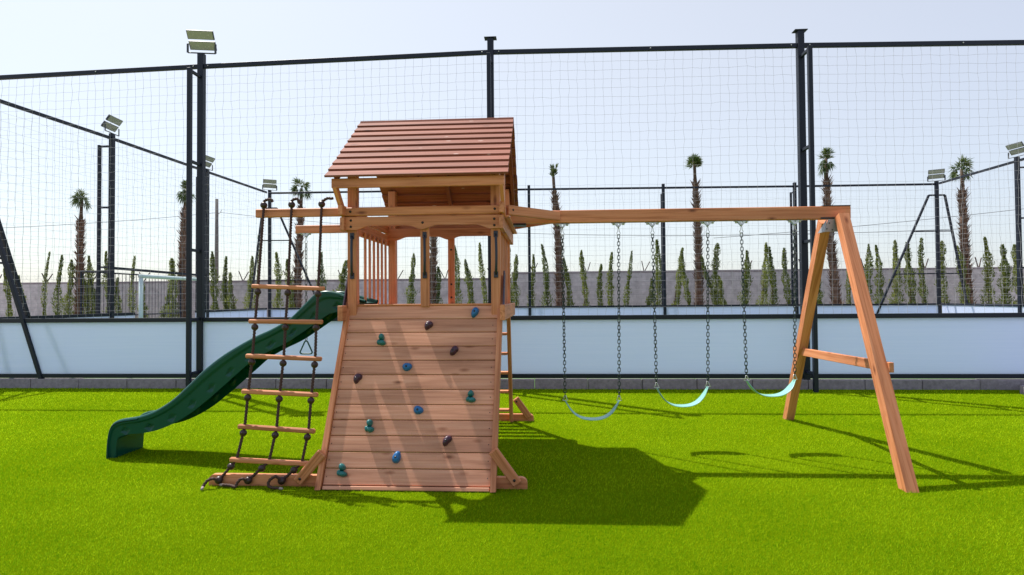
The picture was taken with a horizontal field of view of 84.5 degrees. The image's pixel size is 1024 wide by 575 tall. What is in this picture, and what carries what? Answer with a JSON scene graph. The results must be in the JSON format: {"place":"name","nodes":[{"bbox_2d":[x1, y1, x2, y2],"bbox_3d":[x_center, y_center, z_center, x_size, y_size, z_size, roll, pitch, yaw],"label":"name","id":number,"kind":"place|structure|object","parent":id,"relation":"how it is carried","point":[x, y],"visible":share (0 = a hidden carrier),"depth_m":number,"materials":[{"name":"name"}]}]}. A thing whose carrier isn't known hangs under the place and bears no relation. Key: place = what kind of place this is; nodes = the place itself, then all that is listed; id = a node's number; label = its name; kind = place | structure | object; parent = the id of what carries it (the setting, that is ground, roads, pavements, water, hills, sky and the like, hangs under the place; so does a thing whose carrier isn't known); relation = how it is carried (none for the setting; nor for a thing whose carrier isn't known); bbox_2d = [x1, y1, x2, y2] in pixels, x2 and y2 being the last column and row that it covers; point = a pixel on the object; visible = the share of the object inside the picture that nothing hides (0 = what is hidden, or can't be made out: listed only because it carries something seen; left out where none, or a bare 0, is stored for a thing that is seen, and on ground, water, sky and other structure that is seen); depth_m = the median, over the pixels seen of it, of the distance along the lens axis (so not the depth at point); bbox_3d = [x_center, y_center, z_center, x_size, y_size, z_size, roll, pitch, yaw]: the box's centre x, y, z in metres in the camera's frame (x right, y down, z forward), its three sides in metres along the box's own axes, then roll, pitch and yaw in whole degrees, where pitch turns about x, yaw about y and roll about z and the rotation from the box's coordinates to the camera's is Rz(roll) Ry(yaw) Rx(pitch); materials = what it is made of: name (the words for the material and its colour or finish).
{"place":"outdoors","nodes":[
{"label":"outdoors","id":0,"kind":"place"},
{"bbox_2d":[0,387,1023,574],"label":"lawn","id":1,"kind":"structure","parent":0,"point":[464,571],"depth_m":4.53,"materials":[{"name":"green plant"}]},
{"bbox_2d":[0,29,1023,392],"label":"pitch fence","id":2,"kind":"object","parent":1,"relation":"on","point":[920,345],"visible":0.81,"depth_m":9.97,"materials":[{"name":"black metal"}]},
{"bbox_2d":[186,30,216,53],"bbox_3d":[-5.793,-4.572,10.523,0.528,0.413,0.248,0,-1,-7],"label":"floodlight","id":3,"kind":"object","parent":2,"relation":"attached to","point":[201,35],"visible":1,"depth_m":10.49,"materials":[{"name":"grey metal"}]},
{"bbox_2d":[106,117,918,492],"bbox_3d":[-0.286,-0.050,6.169,7.702,3.574,2.998,-1,-1,3],"label":"playset","id":4,"kind":"object","parent":1,"relation":"on","point":[414,395],"visible":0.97,"depth_m":5.34,"materials":[{"name":"brown wood"}]},
{"bbox_2d":[200,197,333,490],"bbox_3d":[-2.167,0.420,5.074,0.914,2.581,0.695,-1,-1,3],"label":"rope ladder","id":5,"kind":"object","parent":4,"relation":"hanging from","point":[280,393],"visible":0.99,"depth_m":5.04,"materials":[{"name":"brown wood"}]},
{"bbox_2d":[299,233,312,353],"bbox_3d":[-2.260,0.075,7.011,0.790,1.513,0.052,-1,-1,3],"label":"trapeze","id":6,"kind":"object","parent":4,"relation":"hanging from","point":[306,235],"visible":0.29,"depth_m":7.03,"materials":[{"name":"black metal"}]},
{"bbox_2d":[555,223,624,419],"bbox_3d":[0.851,0.361,6.044,0.750,2.102,0.136,-1,-1,3],"label":"swing","id":7,"kind":"object","parent":4,"relation":"hanging from","point":[617,403],"visible":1,"depth_m":6.04,"materials":[{"name":"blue metal"}]},
{"bbox_2d":[645,221,714,406],"bbox_3d":[1.799,0.280,5.980,0.730,1.958,0.143,0,-1,-3],"label":"swing","id":8,"kind":"object","parent":4,"relation":"hanging from","point":[700,398],"visible":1,"depth_m":5.98,"materials":[{"name":"teal metal"}]},
{"bbox_2d":[733,220,801,396],"bbox_3d":[2.712,0.217,5.927,0.700,1.848,0.143,0,-1,-4],"label":"swing","id":9,"kind":"object","parent":4,"relation":"hanging from","point":[788,388],"visible":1,"depth_m":5.93,"materials":[{"name":"teal metal"}]},
{"bbox_2d":[0,0,1023,282],"label":"sky","id":10,"kind":"structure","parent":0,"point":[37,36],"materials":[{"name":"white"}]},
{"bbox_2d":[84,378,978,385],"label":"pitch ground","id":11,"kind":"structure","parent":0,"point":[742,378],"depth_m":11.17,"materials":[{"name":"green"}]},
{"bbox_2d":[0,99,267,318],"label":"pitch fence","id":12,"kind":"object","parent":11,"relation":"on","point":[112,279],"visible":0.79,"depth_m":15.06,"materials":[{"name":"black metal"}]},
{"bbox_2d":[101,114,122,135],"bbox_3d":[-10.729,-4.351,15.096,0.276,0.448,0.582,0,-1,-2],"label":"floodlight","id":13,"kind":"object","parent":12,"relation":"attached to","point":[111,119],"visible":0.94,"depth_m":15.05,"materials":[{"name":"grey metal"}]},
{"bbox_2d":[206,155,214,170],"bbox_3d":[-10.478,-4.289,19.340,0.276,0.448,0.582,-1,-1,8],"label":"floodlight","id":14,"kind":"object","parent":12,"relation":"attached to","point":[210,159],"visible":0.54,"depth_m":19.43,"materials":[{"name":"grey metal"}]},
{"bbox_2d":[117,274,195,317],"bbox_3d":[-10.748,0.839,17.283,0.759,2.370,2.770,-1,-1,3],"label":"football goal","id":15,"kind":"object","parent":11,"relation":"on","point":[141,276],"visible":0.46,"depth_m":16.39,"materials":[{"name":"white paint"}]},
{"bbox_2d":[249,181,967,316],"bbox_3d":[3.367,-1.061,22.831,29.018,6.270,0.440,-1,-1,3],"label":"pitch fence","id":16,"kind":"object","parent":11,"relation":"on","point":[662,309],"visible":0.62,"depth_m":22.42,"materials":[{"name":"black metal"}]},
{"bbox_2d":[262,179,276,190],"bbox_3d":[-10.124,-4.290,23.538,0.582,0.450,0.267,0,-1,-25],"label":"floodlight","id":17,"kind":"object","parent":16,"relation":"attached to","point":[272,184],"visible":0.99,"depth_m":23.51,"materials":[{"name":"grey metal"}]},
{"bbox_2d":[927,168,945,181],"bbox_3d":[16.541,-4.377,21.960,0.582,0.450,0.267,-1,-1,31],"label":"floodlight","id":18,"kind":"object","parent":16,"relation":"attached to","point":[937,175],"visible":1,"depth_m":21.93,"materials":[{"name":"grey metal"}]},
{"bbox_2d":[939,157,1023,312],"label":"pitch fence","id":19,"kind":"object","parent":11,"relation":"on","point":[959,308],"visible":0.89,"depth_m":18.66,"materials":[{"name":"black metal"}]},
{"bbox_2d":[1005,141,1023,158],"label":"floodlight","id":20,"kind":"object","parent":19,"relation":"attached to","point":[1015,151],"visible":0.93,"depth_m":18.21,"materials":[{"name":"grey metal"}]},
{"bbox_2d":[718,210,1010,237],"bbox_3d":[26.898,-4.527,32.059,30.019,2.924,0.024,-1,-1,5],"label":"overhead wire","id":21,"kind":"object","parent":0,"point":[865,225],"visible":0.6,"depth_m":32.57,"materials":[{"name":"grey"}]},
{"label":"ground","id":22,"kind":"structure","parent":0,"visible":0},
{"bbox_2d":[3,268,14,316],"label":"young cypress","id":23,"kind":"object","parent":22,"relation":"on","point":[9,294],"visible":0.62,"depth_m":27.64,"materials":[{"name":"green plant"}]},
{"bbox_2d":[40,252,50,314],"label":"young cypress","id":24,"kind":"object","parent":22,"relation":"on","point":[44,284],"visible":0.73,"depth_m":28.05,"materials":[{"name":"green plant"}]},
{"bbox_2d":[50,254,63,314],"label":"young cypress","id":25,"kind":"object","parent":22,"relation":"on","point":[58,280],"visible":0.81,"depth_m":27.49,"materials":[{"name":"green plant"}]},
{"bbox_2d":[59,259,78,314],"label":"young cypress","id":26,"kind":"object","parent":22,"relation":"on","point":[70,281],"visible":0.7,"depth_m":27.69,"materials":[{"name":"green plant"}]},
{"bbox_2d":[68,188,91,313],"bbox_3d":[-21.497,-1.338,28.080,1.022,7.313,1.152,0,-1,-31],"label":"palm tree","id":27,"kind":"object","parent":22,"relation":"on","point":[82,224],"visible":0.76,"depth_m":27.94,"materials":[{"name":"green plant"}]},
{"bbox_2d":[82,255,95,313],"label":"young cypress","id":28,"kind":"object","parent":22,"relation":"on","point":[89,266],"visible":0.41,"depth_m":27.90,"materials":[{"name":"green plant"}]},
{"bbox_2d":[89,277,95,313],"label":"young cypress","id":29,"kind":"object","parent":22,"relation":"on","point":[92,292],"visible":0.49,"depth_m":27.36,"materials":[{"name":"green plant"}]},
{"bbox_2d":[102,251,107,311],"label":"young cypress","id":30,"kind":"object","parent":22,"relation":"on","point":[105,275],"visible":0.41,"depth_m":27.60,"materials":[{"name":"green plant"}]},
{"bbox_2d":[114,277,121,312],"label":"young cypress","id":31,"kind":"object","parent":22,"relation":"on","point":[116,295],"visible":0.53,"depth_m":27.82,"materials":[{"name":"green plant"}]},
{"bbox_2d":[126,255,137,317],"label":"young cypress","id":32,"kind":"object","parent":22,"relation":"on","point":[132,279],"visible":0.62,"depth_m":27.27,"materials":[{"name":"green plant"}]},
{"bbox_2d":[137,282,148,317],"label":"young cypress","id":33,"kind":"object","parent":22,"relation":"on","point":[145,306],"visible":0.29,"depth_m":27.51,"materials":[{"name":"green plant"}]},
{"bbox_2d":[159,274,173,317],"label":"young cypress","id":34,"kind":"object","parent":22,"relation":"on","point":[166,303],"visible":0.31,"depth_m":27.62,"materials":[{"name":"green plant"}]},
{"bbox_2d":[163,258,181,317],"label":"young cypress","id":35,"kind":"object","parent":22,"relation":"on","point":[171,265],"visible":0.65,"depth_m":27.12,"materials":[{"name":"green plant"}]},
{"bbox_2d":[176,181,195,317],"bbox_3d":[-16.118,-1.560,27.695,1.039,7.659,1.036,-1,-1,3],"label":"palm tree","id":36,"kind":"object","parent":22,"relation":"on","point":[182,197],"visible":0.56,"depth_m":27.61,"materials":[{"name":"green plant"}]},
{"bbox_2d":[209,251,219,309],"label":"young cypress","id":37,"kind":"object","parent":22,"relation":"on","point":[213,283],"visible":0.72,"depth_m":27.27,"materials":[{"name":"green plant"}]},
{"bbox_2d":[214,199,221,280],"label":"utility pole","id":38,"kind":"object","parent":22,"relation":"on","point":[217,238],"visible":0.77,"depth_m":41.36,"materials":[{"name":"brown"}]},
{"bbox_2d":[7,213,210,227],"bbox_3d":[-32.294,-4.583,39.073,21.842,1.825,0.025,0,-1,-13],"label":"overhead wire","id":39,"kind":"object","parent":38,"relation":"attached to","point":[87,223],"visible":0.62,"depth_m":39.38,"materials":[{"name":"grey"}]},
{"bbox_2d":[221,212,949,235],"bbox_3d":[1.161,-4.296,35.583,46.678,3.049,0.024,-1,-1,14],"label":"overhead wire","id":40,"kind":"object","parent":38,"relation":"attached to","point":[665,235],"visible":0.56,"depth_m":33.35,"materials":[{"name":"grey metal"}]},
{"bbox_2d":[219,256,231,308],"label":"young cypress","id":41,"kind":"object","parent":22,"relation":"on","point":[225,291],"visible":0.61,"depth_m":27.49,"materials":[{"name":"green plant"}]},
{"bbox_2d":[225,272,237,308],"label":"young cypress","id":42,"kind":"object","parent":22,"relation":"on","point":[230,295],"visible":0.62,"depth_m":26.96,"materials":[{"name":"green plant"}]},
{"bbox_2d":[242,256,254,308],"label":"young cypress","id":43,"kind":"object","parent":22,"relation":"on","point":[252,263],"visible":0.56,"depth_m":27.16,"materials":[{"name":"green plant"}]},
{"bbox_2d":[0,268,511,317],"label":"block wall","id":44,"kind":"structure","parent":22,"relation":"on","point":[240,290],"depth_m":29.99,"materials":[{"name":"concrete"}]},
{"bbox_2d":[253,236,260,307],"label":"young cypress","id":45,"kind":"object","parent":22,"relation":"on","point":[256,276],"visible":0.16,"depth_m":27.44,"materials":[{"name":"green plant"}]},
{"bbox_2d":[272,252,283,307],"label":"young cypress","id":46,"kind":"object","parent":22,"relation":"on","point":[278,275],"visible":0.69,"depth_m":26.83,"materials":[{"name":"green plant"}]},
{"bbox_2d":[284,259,295,307],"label":"young cypress","id":47,"kind":"object","parent":22,"relation":"on","point":[292,305],"visible":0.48,"depth_m":27.05,"materials":[{"name":"green plant"}]},
{"bbox_2d":[289,177,311,307],"bbox_3d":[-10.224,-1.617,27.378,1.174,7.669,1.129,1,-1,-40],"label":"palm tree","id":48,"kind":"object","parent":22,"relation":"on","point":[298,247],"visible":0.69,"depth_m":27.27,"materials":[{"name":"green plant"}]},
{"bbox_2d":[315,251,328,290],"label":"young cypress","id":49,"kind":"object","parent":22,"relation":"on","point":[322,273],"visible":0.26,"depth_m":27.24,"materials":[{"name":"green plant"}]},
{"bbox_2d":[332,260,347,291],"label":"young cypress","id":50,"kind":"object","parent":22,"relation":"on","point":[343,273],"visible":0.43,"depth_m":26.62,"materials":[{"name":"green plant"}]},
{"bbox_2d":[402,253,419,303],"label":"young cypress","id":51,"kind":"object","parent":22,"relation":"on","point":[410,297],"visible":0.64,"depth_m":26.68,"materials":[{"name":"green plant"}]},
{"bbox_2d":[430,237,439,303],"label":"palm tree","id":52,"kind":"object","parent":22,"relation":"on","point":[433,258],"visible":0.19,"depth_m":26.84,"materials":[{"name":"brown plant"}]},
{"bbox_2d":[433,266,442,303],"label":"young cypress","id":53,"kind":"object","parent":22,"relation":"on","point":[438,284],"visible":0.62,"depth_m":26.86,"materials":[{"name":"green plant"}]},
{"bbox_2d":[455,245,462,303],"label":"young cypress","id":54,"kind":"object","parent":22,"relation":"on","point":[458,281],"visible":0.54,"depth_m":26.32,"materials":[{"name":"green plant"}]},
{"bbox_2d":[463,259,474,302],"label":"young cypress","id":55,"kind":"object","parent":22,"relation":"on","point":[469,284],"visible":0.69,"depth_m":26.52,"materials":[{"name":"green plant"}]},
{"bbox_2d":[478,242,487,302],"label":"young cypress","id":56,"kind":"object","parent":22,"relation":"on","point":[482,268],"visible":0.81,"depth_m":26.77,"materials":[{"name":"green plant"}]},
{"bbox_2d":[510,249,512,302],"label":"young cypress","id":57,"kind":"object","parent":22,"relation":"on","point":[511,299],"visible":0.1,"depth_m":26.20,"materials":[{"name":"green plant"}]},
{"bbox_2d":[0,378,1023,389],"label":"kerb","id":58,"kind":"structure","parent":22,"relation":"on","point":[824,384],"depth_m":9.87,"materials":[{"name":"concrete"}]},
{"bbox_2d":[510,254,520,305],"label":"young cypress","id":59,"kind":"object","parent":22,"relation":"on","point":[515,294],"visible":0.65,"depth_m":26.41,"materials":[{"name":"green plant"}]},
{"bbox_2d":[527,254,535,305],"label":"young cypress","id":60,"kind":"object","parent":22,"relation":"on","point":[533,278],"visible":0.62,"depth_m":26.61,"materials":[{"name":"green plant"}]},
{"bbox_2d":[539,244,553,305],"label":"young cypress","id":61,"kind":"object","parent":22,"relation":"on","point":[545,280],"visible":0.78,"depth_m":26.07,"materials":[{"name":"green plant"}]},
{"bbox_2d":[548,163,565,305],"bbox_3d":[2.214,-1.929,26.616,0.977,8.072,0.828,-1,-1,3],"label":"palm tree","id":62,"kind":"object","parent":22,"relation":"on","point":[558,247],"visible":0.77,"depth_m":26.53,"materials":[{"name":"green plant"}]},
{"bbox_2d":[563,258,574,305],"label":"young cypress","id":63,"kind":"object","parent":22,"relation":"on","point":[569,292],"visible":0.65,"depth_m":26.25,"materials":[{"name":"green plant"}]},
{"bbox_2d":[579,250,590,305],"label":"young cypress","id":64,"kind":"object","parent":22,"relation":"on","point":[582,272],"visible":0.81,"depth_m":26.48,"materials":[{"name":"green plant"}]},
{"bbox_2d":[595,264,603,305],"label":"young cypress","id":65,"kind":"object","parent":22,"relation":"on","point":[599,292],"visible":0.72,"depth_m":25.92,"materials":[{"name":"green plant"}]},
{"bbox_2d":[604,251,613,304],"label":"young cypress","id":66,"kind":"object","parent":22,"relation":"on","point":[610,286],"visible":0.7,"depth_m":26.14,"materials":[{"name":"green plant"}]},
{"bbox_2d":[622,251,632,304],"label":"young cypress","id":67,"kind":"object","parent":22,"relation":"on","point":[627,286],"visible":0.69,"depth_m":26.36,"materials":[{"name":"green plant"}]},
{"bbox_2d":[645,278,654,304],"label":"young cypress","id":68,"kind":"object","parent":22,"relation":"on","point":[649,299],"visible":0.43,"depth_m":25.78,"materials":[{"name":"green plant"}]},
{"bbox_2d":[652,239,661,304],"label":"young cypress","id":69,"kind":"object","parent":22,"relation":"on","point":[658,277],"visible":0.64,"depth_m":26.02,"materials":[{"name":"green plant"}]},
{"bbox_2d":[672,247,683,304],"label":"young cypress","id":70,"kind":"object","parent":22,"relation":"on","point":[678,286],"visible":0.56,"depth_m":26.21,"materials":[{"name":"green plant"}]},
{"bbox_2d":[679,249,690,304],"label":"young cypress","id":71,"kind":"object","parent":22,"relation":"on","point":[684,277],"visible":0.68,"depth_m":25.71,"materials":[{"name":"green plant"}]},
{"bbox_2d":[683,153,705,304],"bbox_3d":[8.517,-2.150,26.220,1.121,8.400,1.128,-1,-1,3],"label":"palm tree","id":72,"kind":"object","parent":22,"relation":"on","point":[695,161],"visible":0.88,"depth_m":26.14,"materials":[{"name":"green plant"}]},
{"bbox_2d":[700,243,722,304],"bbox_3d":[9.211,-0.011,25.931,1.072,4.141,0.824,-1,-1,3],"label":"young cypress","id":73,"kind":"object","parent":22,"relation":"on","point":[716,264],"visible":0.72,"depth_m":25.87,"materials":[{"name":"green plant"}]},
{"bbox_2d":[718,275,726,304],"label":"young cypress","id":74,"kind":"object","parent":22,"relation":"on","point":[721,293],"visible":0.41,"depth_m":26.09,"materials":[{"name":"green plant"}]},
{"bbox_2d":[737,250,753,304],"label":"young cypress","id":75,"kind":"object","parent":22,"relation":"on","point":[746,271],"visible":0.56,"depth_m":25.52,"materials":[{"name":"green plant"}]},
{"bbox_2d":[755,243,771,303],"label":"young cypress","id":76,"kind":"object","parent":22,"relation":"on","point":[765,285],"visible":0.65,"depth_m":25.73,"materials":[{"name":"green plant"}]},
{"bbox_2d":[511,257,1023,305],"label":"block wall","id":77,"kind":"structure","parent":22,"relation":"on","point":[592,282],"depth_m":28.40,"materials":[{"name":"concrete"}]},
{"bbox_2d":[768,246,779,303],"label":"young cypress","id":78,"kind":"object","parent":22,"relation":"on","point":[773,280],"visible":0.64,"depth_m":25.95,"materials":[{"name":"green plant"}]},
{"bbox_2d":[781,248,790,303],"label":"young cypress","id":79,"kind":"object","parent":22,"relation":"on","point":[785,272],"visible":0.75,"depth_m":25.44,"materials":[{"name":"green plant"}]},
{"bbox_2d":[817,281,824,303],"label":"young cypress","id":80,"kind":"object","parent":22,"relation":"on","point":[819,298],"visible":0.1,"depth_m":25.53,"materials":[{"name":"green plant"}]},
{"bbox_2d":[817,147,843,303],"bbox_3d":[14.706,-2.262,25.926,1.304,8.518,0.886,-1,-1,3],"label":"palm tree","id":81,"kind":"object","parent":22,"relation":"on","point":[833,272],"visible":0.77,"depth_m":25.82,"materials":[{"name":"green plant"}]},
{"bbox_2d":[844,269,852,303],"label":"young cypress","id":82,"kind":"object","parent":22,"relation":"on","point":[848,288],"visible":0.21,"depth_m":25.76,"materials":[{"name":"green plant"}]},
{"bbox_2d":[863,243,873,303],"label":"young cypress","id":83,"kind":"object","parent":22,"relation":"on","point":[867,267],"visible":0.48,"depth_m":25.23,"materials":[{"name":"green plant"}]},
{"bbox_2d":[872,245,886,303],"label":"young cypress","id":84,"kind":"object","parent":22,"relation":"on","point":[880,286],"visible":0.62,"depth_m":25.45,"materials":[{"name":"green plant"}]},
{"bbox_2d":[887,240,906,303],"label":"young cypress","id":85,"kind":"object","parent":22,"relation":"on","point":[897,294],"visible":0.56,"depth_m":25.63,"materials":[{"name":"green plant"}]},
{"bbox_2d":[902,241,920,302],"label":"young cypress","id":86,"kind":"object","parent":22,"relation":"on","point":[909,281],"visible":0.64,"depth_m":25.12,"materials":[{"name":"green plant"}]},
{"bbox_2d":[917,238,928,302],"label":"young cypress","id":87,"kind":"object","parent":22,"relation":"on","point":[920,255],"visible":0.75,"depth_m":25.35,"materials":[{"name":"green plant"}]},
{"bbox_2d":[933,240,949,302],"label":"young cypress","id":88,"kind":"object","parent":22,"relation":"on","point":[944,270],"visible":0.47,"depth_m":25.50,"materials":[{"name":"green plant"}]},
{"bbox_2d":[946,155,978,303],"bbox_3d":[20.562,-2.091,25.547,1.143,8.070,1.148,-1,-1,3],"label":"palm tree","id":89,"kind":"object","parent":22,"relation":"on","point":[964,170],"visible":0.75,"depth_m":25.47,"materials":[{"name":"green plant"}]},
{"bbox_2d":[954,245,971,303],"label":"young cypress","id":90,"kind":"object","parent":22,"relation":"on","point":[962,264],"visible":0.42,"depth_m":24.99,"materials":[{"name":"green plant"}]},
{"bbox_2d":[979,236,996,303],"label":"young cypress","id":91,"kind":"object","parent":22,"relation":"on","point":[988,282],"visible":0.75,"depth_m":25.17,"materials":[{"name":"green plant"}]},
{"bbox_2d":[994,244,1015,303],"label":"young cypress","id":92,"kind":"object","parent":22,"relation":"on","point":[1008,280],"visible":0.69,"depth_m":25.34,"materials":[{"name":"green plant"}]},
{"bbox_2d":[1010,244,1023,303],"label":"young cypress","id":93,"kind":"object","parent":22,"relation":"on","point":[1013,252],"visible":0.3,"depth_m":24.91,"materials":[{"name":"green plant"}]},
{"label":"paving","id":94,"kind":"structure","parent":0,"visible":0},
{"bbox_2d":[1020,385,1023,393],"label":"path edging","id":95,"kind":"object","parent":94,"relation":"on","point":[1021,389],"visible":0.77,"depth_m":9.15,"materials":[{"name":"concrete"}]}
]}

